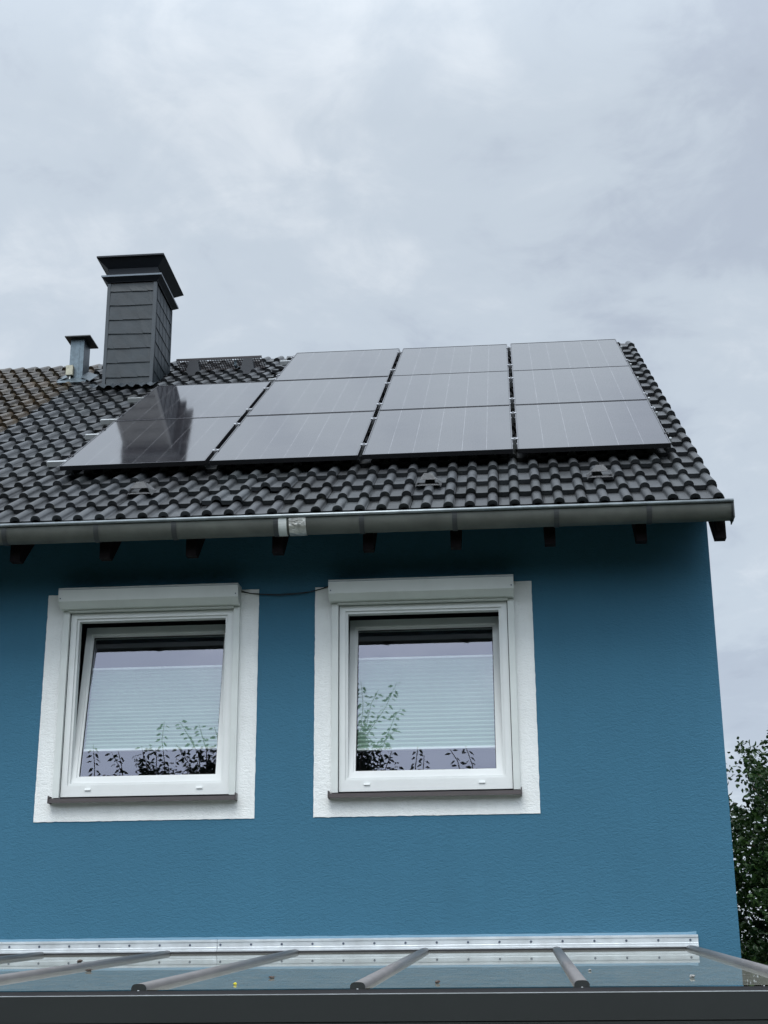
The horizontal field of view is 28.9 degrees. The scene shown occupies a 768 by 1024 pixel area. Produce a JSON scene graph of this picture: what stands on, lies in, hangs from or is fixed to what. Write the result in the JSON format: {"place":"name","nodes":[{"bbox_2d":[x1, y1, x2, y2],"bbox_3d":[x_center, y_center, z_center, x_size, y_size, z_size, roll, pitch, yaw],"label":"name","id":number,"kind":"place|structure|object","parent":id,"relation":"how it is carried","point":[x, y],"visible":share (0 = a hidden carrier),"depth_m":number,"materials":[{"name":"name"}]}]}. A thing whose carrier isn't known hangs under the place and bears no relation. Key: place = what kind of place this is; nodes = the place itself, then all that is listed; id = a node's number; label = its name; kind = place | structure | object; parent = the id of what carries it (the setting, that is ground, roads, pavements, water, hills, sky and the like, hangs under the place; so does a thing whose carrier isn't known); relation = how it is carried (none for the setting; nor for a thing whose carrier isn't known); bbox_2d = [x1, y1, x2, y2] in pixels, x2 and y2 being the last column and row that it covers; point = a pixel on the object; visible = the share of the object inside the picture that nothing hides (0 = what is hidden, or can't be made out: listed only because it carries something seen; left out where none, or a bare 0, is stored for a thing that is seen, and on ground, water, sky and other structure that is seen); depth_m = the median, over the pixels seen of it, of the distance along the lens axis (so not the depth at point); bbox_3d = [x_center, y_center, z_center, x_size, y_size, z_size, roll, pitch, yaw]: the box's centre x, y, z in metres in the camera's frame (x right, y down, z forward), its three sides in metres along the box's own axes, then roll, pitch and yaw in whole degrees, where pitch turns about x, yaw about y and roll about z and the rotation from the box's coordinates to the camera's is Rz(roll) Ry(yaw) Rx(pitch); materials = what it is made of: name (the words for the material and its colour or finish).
{"place":"outdoors","nodes":[
{"label":"outdoors","id":0,"kind":"place"},
{"bbox_2d":[0,0,767,985],"label":"sky","id":1,"kind":"structure","parent":0,"point":[308,175],"materials":[{"name":"grey"}]},
{"label":"ground","id":2,"kind":"structure","parent":0,"visible":0},
{"bbox_2d":[0,364,98,431],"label":"roof tiles","id":3,"kind":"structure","parent":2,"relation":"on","point":[24,392],"depth_m":15.62,"materials":[{"name":"tile"}]},
{"bbox_2d":[0,253,743,991],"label":"blue house","id":4,"kind":"structure","parent":2,"relation":"on","point":[442,695],"depth_m":10.35,"materials":[{"name":"paint"}]},
{"bbox_2d":[33,583,258,821],"bbox_3d":[-1.652,1.365,10.551,1.547,1.643,0.442,-2,-19,5],"label":"window","id":5,"kind":"structure","parent":4,"relation":"in","point":[203,707],"depth_m":10.56,"materials":[{"name":"white plastic"}]},
{"bbox_2d":[46,432,671,474],"bbox_3d":[-0.238,-0.445,11.556,4.898,0.210,0.162,-2,-19,5],"label":"mounting rail","id":6,"kind":"object","parent":4,"relation":"attached to","point":[58,463],"visible":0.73,"depth_m":11.58,"materials":[{"name":"metal"}]},
{"bbox_2d":[59,416,241,470],"bbox_3d":[-1.869,-0.579,12.227,1.134,0.038,1.722,-2,15,5],"label":"solar panel","id":7,"kind":"object","parent":6,"relation":"attached to","point":[157,443],"visible":1,"depth_m":12.06,"materials":[{"name":"black"}]},
{"bbox_2d":[210,411,374,464],"bbox_3d":[-0.703,-0.617,12.130,1.134,0.038,1.722,-2,15,5],"label":"solar panel","id":8,"kind":"object","parent":6,"relation":"attached to","point":[312,437],"visible":1,"depth_m":11.96,"materials":[{"name":"glass"},{"name":"black anodized aluminium"}]},
{"bbox_2d":[362,405,512,458],"bbox_3d":[0.463,-0.659,12.033,1.134,0.036,1.722,-2,15,5],"label":"solar panel","id":9,"kind":"object","parent":6,"relation":"attached to","point":[451,431],"visible":1,"depth_m":11.86,"materials":[{"name":"black glass"}]},
{"bbox_2d":[515,399,670,453],"bbox_3d":[1.629,-0.700,11.936,1.134,0.036,1.722,-2,15,5],"label":"solar panel","id":10,"kind":"object","parent":6,"relation":"attached to","point":[591,426],"visible":1,"depth_m":11.77,"materials":[{"name":"black glass"}]},
{"bbox_2d":[85,406,657,439],"bbox_3d":[-0.148,-0.717,12.537,4.861,0.187,0.161,-2,-19,5],"label":"mounting rail","id":11,"kind":"object","parent":4,"relation":"attached to","point":[92,436],"visible":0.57,"depth_m":12.56,"materials":[{"name":"metal"}]},
{"bbox_2d":[100,392,649,424],"bbox_3d":[-0.119,-0.883,13.154,4.895,0.187,0.161,-2,-19,5],"label":"mounting rail","id":12,"kind":"object","parent":4,"relation":"attached to","point":[110,421],"visible":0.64,"depth_m":13.19,"materials":[{"name":"metal"}]},
{"bbox_2d":[115,381,270,420],"bbox_3d":[-1.744,-1.030,13.903,1.134,0.036,1.722,-2,15,5],"label":"solar panel","id":13,"kind":"object","parent":12,"relation":"attached to","point":[198,400],"visible":0.96,"depth_m":13.83,"materials":[{"name":"black glass"}]},
{"bbox_2d":[512,366,646,404],"bbox_3d":[1.752,-1.155,13.612,1.134,0.036,1.722,-2,15,5],"label":"solar panel","id":14,"kind":"object","parent":12,"relation":"attached to","point":[583,384],"visible":0.95,"depth_m":13.53,"materials":[{"name":"black glass"}]},
{"bbox_2d":[127,372,638,402],"bbox_3d":[-0.045,-1.155,14.156,4.894,0.187,0.161,-2,-19,5],"label":"mounting rail","id":15,"kind":"object","parent":4,"relation":"attached to","point":[135,399],"visible":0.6,"depth_m":14.26,"materials":[{"name":"metal"}]},
{"bbox_2d":[246,376,388,415],"bbox_3d":[-0.579,-1.070,13.806,1.134,0.038,1.722,-2,15,5],"label":"solar panel","id":16,"kind":"object","parent":15,"relation":"on","point":[358,394],"visible":0.96,"depth_m":13.73,"materials":[{"name":"glass"},{"name":"black anodized aluminium"}]},
{"bbox_2d":[380,371,509,409],"bbox_3d":[0.587,-1.115,13.709,1.134,0.036,1.722,-2,15,5],"label":"solar panel","id":17,"kind":"object","parent":15,"relation":"on","point":[450,390],"visible":0.95,"depth_m":13.63,"materials":[{"name":"black glass"}]},
{"bbox_2d":[0,931,767,1023],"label":"patio roof","id":18,"kind":"structure","parent":4,"relation":"attached to","point":[144,970],"depth_m":6.25,"materials":[{"name":"glass"}]},
{"bbox_2d":[313,574,539,817],"bbox_3d":[0.287,1.299,10.389,1.542,1.643,0.442,-2,-19,5],"label":"window","id":19,"kind":"structure","parent":4,"relation":"in","point":[420,702],"depth_m":10.40,"materials":[{"name":"white plastic"}]},
{"bbox_2d":[268,359,631,382],"bbox_3d":[0.638,-1.372,14.825,3.630,0.187,0.162,-2,-19,5],"label":"mounting rail","id":20,"kind":"object","parent":4,"relation":"attached to","point":[509,370],"visible":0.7,"depth_m":14.86,"materials":[{"name":"metal"}]},
{"bbox_2d":[274,348,399,380],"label":"solar panel","id":21,"kind":"object","parent":20,"relation":"attached to","point":[342,364],"visible":0.95,"depth_m":15.41,"materials":[{"name":"glass"},{"name":"black anodized aluminium"}]},
{"bbox_2d":[393,344,507,374],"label":"solar panel","id":22,"kind":"object","parent":20,"relation":"attached to","point":[452,359],"visible":0.92,"depth_m":15.34,"materials":[{"name":"black glass"}]},
{"bbox_2d":[510,339,629,370],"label":"solar panel","id":23,"kind":"object","parent":20,"relation":"attached to","point":[568,354],"visible":0.93,"depth_m":15.23,"materials":[{"name":"black glass"}]},
{"bbox_2d":[280,342,621,364],"bbox_3d":[0.698,-1.666,15.915,3.670,0.187,0.162,-2,-19,5],"label":"mounting rail","id":24,"kind":"object","parent":4,"relation":"attached to","point":[285,362],"visible":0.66,"depth_m":15.99,"materials":[{"name":"metal"}]},
{"bbox_2d":[726,730,767,985],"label":"leafy tree","id":25,"kind":"object","parent":2,"relation":"on","point":[754,945],"visible":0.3,"depth_m":16.21,"materials":[{"name":"green plant"}]}
]}

